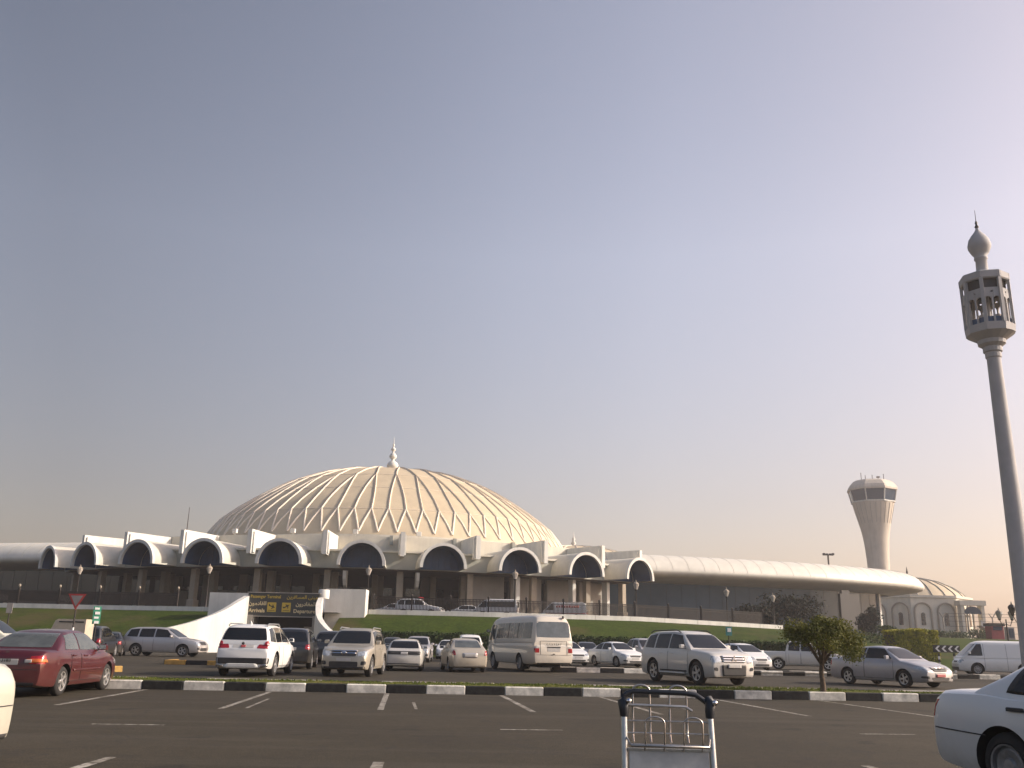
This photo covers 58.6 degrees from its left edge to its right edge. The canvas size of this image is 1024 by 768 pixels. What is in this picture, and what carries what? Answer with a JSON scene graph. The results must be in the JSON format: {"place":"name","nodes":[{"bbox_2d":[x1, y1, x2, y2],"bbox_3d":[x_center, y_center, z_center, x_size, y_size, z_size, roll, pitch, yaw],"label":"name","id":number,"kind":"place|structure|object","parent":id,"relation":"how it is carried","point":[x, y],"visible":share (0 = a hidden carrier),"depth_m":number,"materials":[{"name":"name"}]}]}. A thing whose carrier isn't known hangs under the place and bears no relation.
{"place":"outdoors","nodes":[
{"label":"outdoors","id":0,"kind":"place"},
{"bbox_2d":[0,607,207,634],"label":"grass bank","id":1,"kind":"structure","parent":0,"point":[123,622],"depth_m":84.48,"materials":[{"name":"plant"}]},
{"bbox_2d":[0,652,1010,767],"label":"parking lot","id":2,"kind":"structure","parent":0,"point":[200,729],"depth_m":14.70,"materials":[{"name":"asphalt"}]},
{"bbox_2d":[0,663,15,739],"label":"parked sedan","id":3,"kind":"object","parent":2,"relation":"on","point":[7,687],"visible":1,"depth_m":9.36,"materials":[{"name":"beige paint"}]},
{"bbox_2d":[0,621,15,638],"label":"parked suv","id":4,"kind":"object","parent":2,"relation":"on","point":[5,629],"visible":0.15,"depth_m":36.54,"materials":[{"name":"silver paint"}]},
{"bbox_2d":[6,603,12,624],"bbox_3d":[-23.507,11.510,42.365,0.260,2.605,0.095,3,-16,-6],"label":"pole sign","id":5,"kind":"object","parent":2,"relation":"on","point":[9,608],"visible":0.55,"depth_m":42.59,"materials":[{"name":"metal"}]},
{"bbox_2d":[0,629,114,695],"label":"parked sedan","id":6,"kind":"object","parent":2,"relation":"on","point":[55,662],"visible":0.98,"depth_m":19.80,"materials":[{"name":"red paint"}]},
{"bbox_2d":[51,619,93,638],"bbox_3d":[-23.539,13.416,48.015,2.400,2.016,1.025,1,-16,0],"label":"concrete cabinet","id":7,"kind":"object","parent":2,"relation":"on","point":[85,626],"visible":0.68,"depth_m":47.76,"materials":[{"name":"beige concrete"}]},
{"bbox_2d":[69,594,85,629],"bbox_3d":[-19.500,10.861,40.502,0.800,3.000,0.260,1,-16,0],"label":"give way sign","id":8,"kind":"object","parent":2,"relation":"on","point":[76,599],"visible":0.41,"depth_m":40.78,"materials":[{"name":"metal"}]},
{"bbox_2d":[71,757,114,767],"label":"bay marking","id":9,"kind":"object","parent":2,"relation":"on","point":[92,762],"visible":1,"depth_m":9.53,"materials":[{"name":"white paint"}]},
{"bbox_2d":[92,606,101,640],"bbox_3d":[-20.719,12.375,45.229,0.360,2.614,0.128,10,-18,-27],"label":"pole sign","id":10,"kind":"object","parent":2,"relation":"on","point":[96,615],"visible":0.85,"depth_m":45.42,"materials":[{"name":"metal"}]},
{"bbox_2d":[55,689,145,704],"bbox_3d":[-8.769,6.762,19.755,0.130,0.001,5.618,2,-16,-4],"label":"bay marking","id":11,"kind":"object","parent":2,"relation":"on","point":[99,697],"visible":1,"depth_m":19.29,"materials":[{"name":"white paint"}]},
{"bbox_2d":[92,626,117,656],"bbox_3d":[-23.915,14.767,52.320,2.094,1.749,4.616,4,-16,-10],"label":"parked suv","id":12,"kind":"object","parent":2,"relation":"on","point":[105,635],"visible":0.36,"depth_m":51.72,"materials":[{"name":"black paint"}]},
{"bbox_2d":[112,631,124,655],"bbox_3d":[-25.349,16.377,57.572,2.019,1.458,4.616,6,-17,-17],"label":"parked sedan","id":13,"kind":"object","parent":2,"relation":"on","point":[121,644],"visible":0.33,"depth_m":56.41,"materials":[{"name":"grey paint"}]},
{"bbox_2d":[124,627,207,656],"bbox_3d":[-22.252,16.550,58.581,5.116,1.799,2.186,0,-16,4],"label":"parked suv","id":14,"kind":"object","parent":2,"relation":"on","point":[146,641],"visible":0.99,"depth_m":57.75,"materials":[{"name":"silver paint"}]},
{"bbox_2d":[164,659,215,664],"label":"kerb","id":15,"kind":"structure","parent":2,"relation":"on","point":[185,662],"depth_m":42.47,"materials":[{"name":"yellow paint"}]},
{"bbox_2d":[167,595,249,651],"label":"retaining wall","id":16,"kind":"structure","parent":2,"relation":"on","point":[210,629],"depth_m":76.12,"materials":[{"name":"concrete"}]},
{"bbox_2d":[218,692,270,708],"bbox_3d":[-5.710,6.840,19.803,0.128,0.001,5.924,3,-16,-5],"label":"bay marking","id":17,"kind":"object","parent":2,"relation":"on","point":[243,700],"visible":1,"depth_m":19.29,"materials":[{"name":"white paint"}]},
{"bbox_2d":[215,621,293,675],"bbox_3d":[-9.203,9.595,33.163,2.213,1.849,4.916,2,-16,-2],"label":"parked suv","id":18,"kind":"object","parent":2,"relation":"on","point":[244,648],"visible":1,"depth_m":31.11,"materials":[{"name":"white paint"}]},
{"bbox_2d":[207,589,368,633],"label":"underpass portal","id":19,"kind":"object","parent":2,"relation":"on","point":[347,603],"visible":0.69,"depth_m":84.09,"materials":[{"name":"concrete"}]},
{"bbox_2d":[247,592,320,617],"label":"underpass sign","id":20,"kind":"object","parent":19,"relation":"attached to","point":[274,604],"visible":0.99,"depth_m":81.43,"materials":[{"name":"black"}]},
{"bbox_2d":[281,628,320,668],"bbox_3d":[-9.803,11.933,41.254,2.149,1.739,4.716,3,-16,-7],"label":"parked suv","id":21,"kind":"object","parent":2,"relation":"on","point":[304,644],"visible":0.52,"depth_m":39.37,"materials":[{"name":"black paint"}]},
{"bbox_2d":[314,597,332,638],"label":"retaining wall","id":22,"kind":"structure","parent":2,"relation":"on","point":[320,624],"depth_m":77.39,"materials":[{"name":"concrete"}]},
{"bbox_2d":[316,631,337,662],"bbox_3d":[-9.702,14.290,49.526,2.149,1.719,4.716,3,-16,-6],"label":"parked suv","id":23,"kind":"object","parent":2,"relation":"on","point":[323,636],"visible":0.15,"depth_m":47.55,"materials":[{"name":"black paint"}]},
{"bbox_2d":[321,627,385,676],"bbox_3d":[-5.913,10.098,34.516,2.121,1.752,4.356,1,-16,2],"label":"parked suv","id":24,"kind":"object","parent":2,"relation":"on","point":[347,648],"visible":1,"depth_m":33.23,"materials":[{"name":"beige paint"}]},
{"bbox_2d":[370,762,383,767],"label":"bay marking","id":25,"kind":"object","parent":2,"relation":"on","point":[377,765],"visible":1,"depth_m":9.77,"materials":[{"name":"white paint"}]},
{"bbox_2d":[377,693,389,709],"bbox_3d":[-2.838,7.023,20.236,0.130,0.001,5.630,3,-16,-6],"label":"bay marking","id":26,"kind":"object","parent":2,"relation":"on","point":[383,702],"visible":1,"depth_m":19.89,"materials":[{"name":"white paint"}]},
{"bbox_2d":[384,637,400,649],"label":"parked sedan","id":27,"kind":"object","parent":2,"relation":"on","point":[388,640],"visible":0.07,"depth_m":66.22,"materials":[{"name":"black paint"}]},
{"bbox_2d":[385,639,427,670],"bbox_3d":[-4.860,12.376,41.772,1.963,1.369,4.434,2,-16,-4],"label":"parked hatchback","id":28,"kind":"object","parent":2,"relation":"on","point":[406,652],"visible":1,"depth_m":39.77,"materials":[{"name":"white paint"}]},
{"bbox_2d":[408,636,433,661],"bbox_3d":[-5.955,16.862,58.069,2.046,1.579,4.416,1,-16,-1],"label":"parked sedan","id":29,"kind":"object","parent":2,"relation":"on","point":[424,640],"visible":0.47,"depth_m":57.52,"materials":[{"name":"silver paint"}]},
{"bbox_2d":[435,640,449,658],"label":"parked sedan","id":30,"kind":"object","parent":2,"relation":"on","point":[439,649],"visible":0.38,"depth_m":67.94,"materials":[{"name":"white paint"}]},
{"bbox_2d":[440,638,486,671],"bbox_3d":[-2.260,12.393,41.787,1.974,1.448,4.526,4,-16,-11],"label":"parked sedan","id":31,"kind":"object","parent":2,"relation":"on","point":[471,653],"visible":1,"depth_m":39.85,"materials":[{"name":"beige paint"}]},
{"bbox_2d":[458,634,482,645],"bbox_3d":[-2.977,17.929,61.943,2.095,1.759,4.616,3,-16,-6],"label":"parked suv","id":32,"kind":"object","parent":2,"relation":"on","point":[477,637],"visible":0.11,"depth_m":60.27,"materials":[{"name":"white paint"}]},
{"bbox_2d":[66,679,940,701],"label":"kerb","id":33,"kind":"structure","parent":2,"relation":"on","point":[454,689],"depth_m":23.30,"materials":[{"name":"white paint"}]},
{"bbox_2d":[499,695,535,711],"bbox_3d":[0.065,7.165,20.525,0.131,0.001,5.640,3,-16,-7],"label":"bay marking","id":34,"kind":"object","parent":2,"relation":"on","point":[519,704],"visible":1,"depth_m":19.86,"materials":[{"name":"white paint"}]},
{"bbox_2d":[112,675,942,693],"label":"verge","id":35,"kind":"structure","parent":2,"relation":"on","point":[504,685],"depth_m":24.18,"materials":[{"name":"green plant"}]},
{"bbox_2d":[775,614,866,691],"bbox_3d":[8.311,7.282,24.566,2.379,2.124,2.492,1,-16,0],"label":"island tree","id":36,"kind":"object","parent":35,"relation":"on","point":[817,628],"visible":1,"depth_m":24.27,"materials":[{"name":"green plant"}]},
{"bbox_2d":[113,676,943,691],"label":"kerb","id":37,"kind":"structure","parent":2,"relation":"on","point":[563,684],"depth_m":25.63,"materials":[{"name":"concrete"}]},
{"bbox_2d":[486,615,572,670],"bbox_3d":[0.736,12.800,45.109,2.142,2.600,6.947,7,-17,-19],"label":"minibus","id":38,"kind":"object","parent":2,"relation":"on","point":[523,642],"visible":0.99,"depth_m":42.53,"materials":[{"name":"beige paint"}]},
{"bbox_2d":[490,625,496,639],"bbox_3d":[-0.978,12.847,47.172,0.131,0.751,0.955,6,-17,-17],"label":"side window","id":39,"kind":"structure","parent":38,"relation":"in","point":[492,636],"depth_m":47.04,"materials":[{"name":"grey glass"}]},
{"bbox_2d":[496,623,505,637],"bbox_3d":[-0.560,12.465,46.076,0.129,0.716,1.050,7,-17,-19],"label":"side window","id":40,"kind":"structure","parent":38,"relation":"in","point":[501,627],"depth_m":46.05,"materials":[{"name":"grey glass"}]},
{"bbox_2d":[504,623,513,637],"bbox_3d":[-0.142,12.163,44.987,0.131,0.720,1.200,7,-17,-19],"label":"side window","id":41,"kind":"structure","parent":38,"relation":"in","point":[507,628],"depth_m":44.95,"materials":[{"name":"grey glass"}]},
{"bbox_2d":[513,623,523,637],"bbox_3d":[0.304,11.843,43.825,0.131,0.720,1.210,7,-17,-19],"label":"side window","id":42,"kind":"structure","parent":38,"relation":"in","point":[516,630],"depth_m":43.79,"materials":[{"name":"grey glass"}]},
{"bbox_2d":[522,622,532,637],"bbox_3d":[0.738,11.538,42.716,0.140,0.720,1.090,7,-17,-21],"label":"side window","id":43,"kind":"structure","parent":38,"relation":"in","point":[527,630],"depth_m":42.70,"materials":[{"name":"grey glass"}]},
{"bbox_2d":[536,622,569,637],"bbox_3d":[1.895,11.390,42.293,1.656,0.700,0.176,7,-17,-19],"label":"rear window","id":44,"kind":"structure","parent":38,"relation":"in","point":[544,629],"depth_m":42.27,"materials":[{"name":"grey glass"}]},
{"bbox_2d":[561,642,588,665],"bbox_3d":[3.347,16.843,57.091,1.974,1.458,4.416,6,-17,-17],"label":"parked sedan","id":45,"kind":"object","parent":2,"relation":"on","point":[580,654],"visible":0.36,"depth_m":55.19,"materials":[{"name":"white paint"}]},
{"bbox_2d":[576,642,599,663],"bbox_3d":[5.298,19.202,65.269,1.974,1.458,4.516,3,-16,-5],"label":"parked sedan","id":46,"kind":"object","parent":2,"relation":"on","point":[587,646],"visible":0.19,"depth_m":64.70,"materials":[{"name":"grey paint"}]},
{"bbox_2d":[588,642,641,666],"bbox_3d":[6.449,16.762,56.613,1.966,1.478,4.406,9,-17,-25],"label":"parked sedan","id":47,"kind":"object","parent":2,"relation":"on","point":[617,654],"visible":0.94,"depth_m":55.80,"materials":[{"name":"white paint"}]},
{"bbox_2d":[600,697,664,714],"bbox_3d":[2.588,7.246,20.621,0.131,0.001,5.835,3,-16,-6],"label":"bay marking","id":48,"kind":"object","parent":2,"relation":"on","point":[634,707],"visible":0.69,"depth_m":19.39,"materials":[{"name":"white paint"}]},
{"bbox_2d":[618,684,717,767],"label":"luggage trolley","id":49,"kind":"object","parent":2,"relation":"on","point":[658,756],"visible":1,"depth_m":5.72,"materials":[{"name":"metal"}]},
{"bbox_2d":[641,629,753,684],"bbox_3d":[6.800,10.129,33.937,2.179,1.892,4.973,7,-17,-21],"label":"parked suv","id":50,"kind":"object","parent":2,"relation":"on","point":[698,657],"visible":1,"depth_m":33.09,"materials":[{"name":"white paint"}]},
{"bbox_2d":[726,627,731,645],"bbox_3d":[11.928,14.545,50.016,0.341,2.368,0.125,1,-16,0],"label":"pole sign","id":51,"kind":"object","parent":2,"relation":"on","point":[728,631],"visible":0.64,"depth_m":50.22,"materials":[{"name":"metal"}]},
{"bbox_2d":[725,643,771,669],"bbox_3d":[13.666,16.071,53.733,1.968,1.529,3.766,6,-17,-17],"label":"parked hatchback","id":52,"kind":"object","parent":2,"relation":"on","point":[761,659],"visible":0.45,"depth_m":52.66,"materials":[{"name":"white paint"}]},
{"bbox_2d":[714,699,808,715],"bbox_3d":[5.561,7.390,20.910,0.132,0.001,5.647,3,-16,-7],"label":"bay marking","id":53,"kind":"object","parent":2,"relation":"on","point":[763,707],"visible":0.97,"depth_m":20.26,"materials":[{"name":"white paint"}]},
{"bbox_2d":[550,667,1007,674],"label":"kerb","id":54,"kind":"structure","parent":2,"relation":"on","point":[762,670],"depth_m":46.58,"materials":[{"name":"concrete"}]},
{"bbox_2d":[552,667,1006,678],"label":"kerb","id":55,"kind":"structure","parent":2,"relation":"on","point":[767,673],"depth_m":44.56,"materials":[{"name":"white paint"}]},
{"bbox_2d":[764,640,837,670],"bbox_3d":[18.442,17.269,58.099,5.116,1.799,2.051,-4,-17,17],"label":"pickup truck","id":56,"kind":"object","parent":2,"relation":"on","point":[793,655],"visible":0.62,"depth_m":57.43,"materials":[{"name":"white paint"}]},
{"bbox_2d":[824,701,933,716],"bbox_3d":[8.394,7.518,21.150,0.132,0.001,5.544,3,-16,-7],"label":"bay marking","id":57,"kind":"object","parent":2,"relation":"on","point":[882,709],"visible":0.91,"depth_m":20.73,"materials":[{"name":"white paint"}]},
{"bbox_2d":[830,646,952,687],"bbox_3d":[14.533,10.853,35.143,2.028,1.468,4.547,9,-18,-27],"label":"parked sedan","id":58,"kind":"object","parent":2,"relation":"on","point":[905,668],"visible":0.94,"depth_m":34.35,"materials":[{"name":"grey paint"}]},
{"bbox_2d":[933,645,959,672],"bbox_3d":[28.423,17.944,59.570,1.750,1.705,0.177,1,-16,0],"label":"chevron board","id":59,"kind":"object","parent":2,"relation":"on","point":[953,649],"visible":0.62,"depth_m":59.66,"materials":[{"name":"black"}]},
{"bbox_2d":[934,667,1023,767],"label":"parked sedan","id":60,"kind":"object","parent":2,"relation":"on","point":[983,727],"visible":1,"depth_m":8.71,"materials":[{"name":"white paint"}]},
{"bbox_2d":[952,641,1021,673],"bbox_3d":[29.061,16.451,54.757,4.716,1.980,2.022,-2,-16,10],"label":"panel van","id":61,"kind":"object","parent":2,"relation":"on","point":[977,657],"visible":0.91,"depth_m":54.14,"materials":[{"name":"white paint"}]},
{"bbox_2d":[958,210,1023,666],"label":"light mast","id":62,"kind":"object","parent":2,"relation":"on","point":[988,332],"visible":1,"depth_m":46.81,"materials":[{"name":"metal"}]},
{"bbox_2d":[0,0,1023,639],"label":"sky","id":63,"kind":"structure","parent":0,"point":[653,277],"materials":[{"name":"blue"}]},
{"bbox_2d":[623,638,647,664],"bbox_3d":[8.823,18.040,61.462,2.051,1.759,5.016,7,-17,-19],"label":"pickup truck","id":64,"kind":"object","parent":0,"point":[637,644],"visible":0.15,"depth_m":60.95,"materials":[{"name":"silver paint"}]},
{"bbox_2d":[332,614,1018,669],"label":"grass bank","id":65,"kind":"structure","parent":0,"point":[472,624],"depth_m":84.03,"materials":[{"name":"plant"}]},
{"bbox_2d":[379,630,790,665],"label":"clipped hedge","id":66,"kind":"object","parent":65,"relation":"on","point":[436,637],"visible":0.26,"depth_m":74.78,"materials":[{"name":"green plant"}]},
{"bbox_2d":[843,629,884,643],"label":"ring hedge","id":67,"kind":"object","parent":65,"relation":"on","point":[868,637],"visible":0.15,"depth_m":85.00,"materials":[{"name":"green plant"}]},
{"bbox_2d":[875,624,896,633],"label":"bush","id":68,"kind":"object","parent":65,"relation":"on","point":[880,628],"visible":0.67,"depth_m":104.25,"materials":[{"name":"green plant"}]},
{"bbox_2d":[881,628,940,660],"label":"golden hedge","id":69,"kind":"object","parent":65,"relation":"on","point":[919,642],"visible":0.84,"depth_m":71.72,"materials":[{"name":"green plant"}]},
{"bbox_2d":[995,608,1014,640],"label":"lantern post","id":70,"kind":"object","parent":65,"relation":"on","point":[998,612],"visible":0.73,"depth_m":79.57,"materials":[{"name":"metal"}]},
{"bbox_2d":[1008,602,1016,621],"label":"lantern post","id":71,"kind":"object","parent":65,"relation":"on","point":[1011,607],"visible":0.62,"depth_m":71.92,"materials":[{"name":"metal"}]},
{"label":"terrace road","id":72,"kind":"structure","parent":0,"visible":0},
{"bbox_2d":[76,565,82,590],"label":"lantern post","id":73,"kind":"object","parent":72,"relation":"on","point":[79,569],"visible":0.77,"depth_m":92.88,"materials":[{"name":"metal"}]},
{"bbox_2d":[0,542,160,605],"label":"departure wing","id":74,"kind":"structure","parent":72,"relation":"on","point":[19,563],"depth_m":126.59,"materials":[{"name":"concrete"}]},
{"bbox_2d":[0,603,207,610],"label":"parapet wall","id":75,"kind":"structure","parent":72,"relation":"on","point":[108,607],"depth_m":88.84,"materials":[{"name":"concrete"}]},
{"bbox_2d":[0,584,179,605],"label":"railing","id":76,"kind":"object","parent":75,"relation":"on","point":[6,596],"visible":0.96,"depth_m":89.28,"materials":[{"name":"grey metal"}]},
{"bbox_2d":[205,565,211,606],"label":"lantern post","id":77,"kind":"object","parent":72,"relation":"on","point":[209,568],"visible":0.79,"depth_m":90.97,"materials":[{"name":"metal"}]},
{"bbox_2d":[38,443,653,619],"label":"airport terminal","id":78,"kind":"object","parent":72,"relation":"on","point":[406,532],"visible":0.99,"depth_m":115.46,"materials":[{"name":"concrete"}]},
{"bbox_2d":[197,586,201,606],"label":"window","id":79,"kind":"structure","parent":78,"relation":"in","point":[199,587],"depth_m":120.01,"materials":[{"name":"black glass"}]},
{"bbox_2d":[290,586,304,592],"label":"window","id":80,"kind":"structure","parent":78,"relation":"in","point":[294,589],"depth_m":115.47,"materials":[{"name":"grey glass"}]},
{"bbox_2d":[383,588,395,606],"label":"window","id":81,"kind":"structure","parent":78,"relation":"in","point":[386,591],"depth_m":115.38,"materials":[{"name":"grey glass"}]},
{"bbox_2d":[405,589,419,596],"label":"window","id":82,"kind":"structure","parent":78,"relation":"in","point":[416,593],"depth_m":115.89,"materials":[{"name":"glass"}]},
{"bbox_2d":[435,590,443,606],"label":"window","id":83,"kind":"structure","parent":78,"relation":"in","point":[439,593],"depth_m":116.76,"materials":[{"name":"black glass"}]},
{"bbox_2d":[451,590,458,608],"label":"window","id":84,"kind":"structure","parent":78,"relation":"in","point":[454,593],"depth_m":117.31,"materials":[{"name":"black glass"}]},
{"bbox_2d":[366,566,371,589],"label":"lantern post","id":85,"kind":"object","parent":72,"relation":"on","point":[368,570],"visible":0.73,"depth_m":91.06,"materials":[{"name":"metal"}]},
{"bbox_2d":[394,597,441,610],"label":"patrol suv","id":86,"kind":"object","parent":72,"relation":"on","point":[417,605],"visible":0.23,"depth_m":92.04,"materials":[{"name":"white paint"}]},
{"bbox_2d":[454,605,475,611],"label":"parked sedan","id":87,"kind":"object","parent":72,"relation":"on","point":[465,608],"visible":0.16,"depth_m":93.96,"materials":[{"name":"white paint"}]},
{"bbox_2d":[473,599,518,612],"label":"minivan","id":88,"kind":"object","parent":72,"relation":"on","point":[497,607],"visible":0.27,"depth_m":91.56,"materials":[{"name":"white paint"}]},
{"bbox_2d":[512,570,517,599],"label":"lantern post","id":89,"kind":"object","parent":72,"relation":"on","point":[515,574],"visible":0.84,"depth_m":92.00,"materials":[{"name":"metal"}]},
{"bbox_2d":[541,602,584,614],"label":"service van","id":90,"kind":"object","parent":72,"relation":"on","point":[564,609],"visible":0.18,"depth_m":95.88,"materials":[{"name":"white paint"}]},
{"bbox_2d":[368,610,782,628],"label":"parapet wall","id":91,"kind":"structure","parent":72,"relation":"on","point":[498,614],"depth_m":88.29,"materials":[{"name":"concrete"}]},
{"bbox_2d":[372,594,763,623],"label":"railing","id":92,"kind":"object","parent":91,"relation":"on","point":[719,615],"visible":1,"depth_m":88.56,"materials":[{"name":"grey metal"}]},
{"bbox_2d":[562,531,617,551],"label":"domed hall","id":93,"kind":"structure","parent":72,"relation":"on","point":[573,543],"depth_m":191.27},
{"bbox_2d":[633,581,638,616],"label":"lantern post","id":94,"kind":"object","parent":72,"relation":"on","point":[635,584],"visible":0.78,"depth_m":93.76,"materials":[{"name":"metal"}]},
{"bbox_2d":[541,554,923,635],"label":"departure wing","id":95,"kind":"structure","parent":72,"relation":"on","point":[849,593],"depth_m":129.86,"materials":[{"name":"concrete"}]},
{"bbox_2d":[731,603,780,624],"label":"dark tree","id":96,"kind":"object","parent":72,"relation":"on","point":[767,612],"visible":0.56,"depth_m":105.74,"materials":[{"name":"green plant"}]},
{"bbox_2d":[770,592,774,624],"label":"lantern post","id":97,"kind":"object","parent":72,"relation":"on","point":[772,597],"visible":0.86,"depth_m":100.31,"materials":[{"name":"metal"}]},
{"bbox_2d":[756,590,827,626],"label":"dark tree","id":98,"kind":"object","parent":72,"relation":"on","point":[792,607],"visible":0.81,"depth_m":107.58,"materials":[{"name":"green plant"}]},
{"bbox_2d":[855,604,883,634],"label":"dark tree","id":99,"kind":"object","parent":72,"relation":"on","point":[869,621],"visible":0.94,"depth_m":113.84,"materials":[{"name":"green plant"}]},
{"bbox_2d":[881,567,985,637],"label":"domed rotunda","id":100,"kind":"structure","parent":72,"relation":"on","point":[927,604],"depth_m":172.31,"materials":[{"name":"stone"}]},
{"bbox_2d":[937,630,950,637],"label":"bush","id":101,"kind":"object","parent":72,"relation":"on","point":[942,633],"visible":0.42,"depth_m":134.55,"materials":[{"name":"green plant"}]},
{"bbox_2d":[945,630,970,637],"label":"bush","id":102,"kind":"object","parent":72,"relation":"on","point":[957,635],"visible":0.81,"depth_m":136.84,"materials":[{"name":"green plant"}]},
{"bbox_2d":[966,627,985,638],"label":"bush","id":103,"kind":"object","parent":72,"relation":"on","point":[976,633],"visible":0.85,"depth_m":144.57,"materials":[{"name":"green plant"}]},
{"bbox_2d":[939,612,1016,637],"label":"security fence","id":104,"kind":"object","parent":72,"relation":"on","point":[967,621],"visible":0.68,"depth_m":145.66,"materials":[{"name":"metal"}]},
{"bbox_2d":[983,623,1004,638],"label":"kiosk","id":105,"kind":"object","parent":72,"relation":"on","point":[994,630],"visible":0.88,"depth_m":125.09,"materials":[{"name":"metal"}]},
{"bbox_2d":[1004,627,1015,639],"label":"cabinet","id":106,"kind":"object","parent":72,"relation":"on","point":[1011,632],"visible":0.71,"depth_m":135.02,"materials":[{"name":"grey metal"}]},
{"label":"ground","id":107,"kind":"structure","parent":0,"visible":0},
{"bbox_2d":[847,473,897,569],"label":"control tower","id":108,"kind":"structure","parent":107,"relation":"on","point":[872,501],"depth_m":258.20,"materials":[{"name":"concrete"}]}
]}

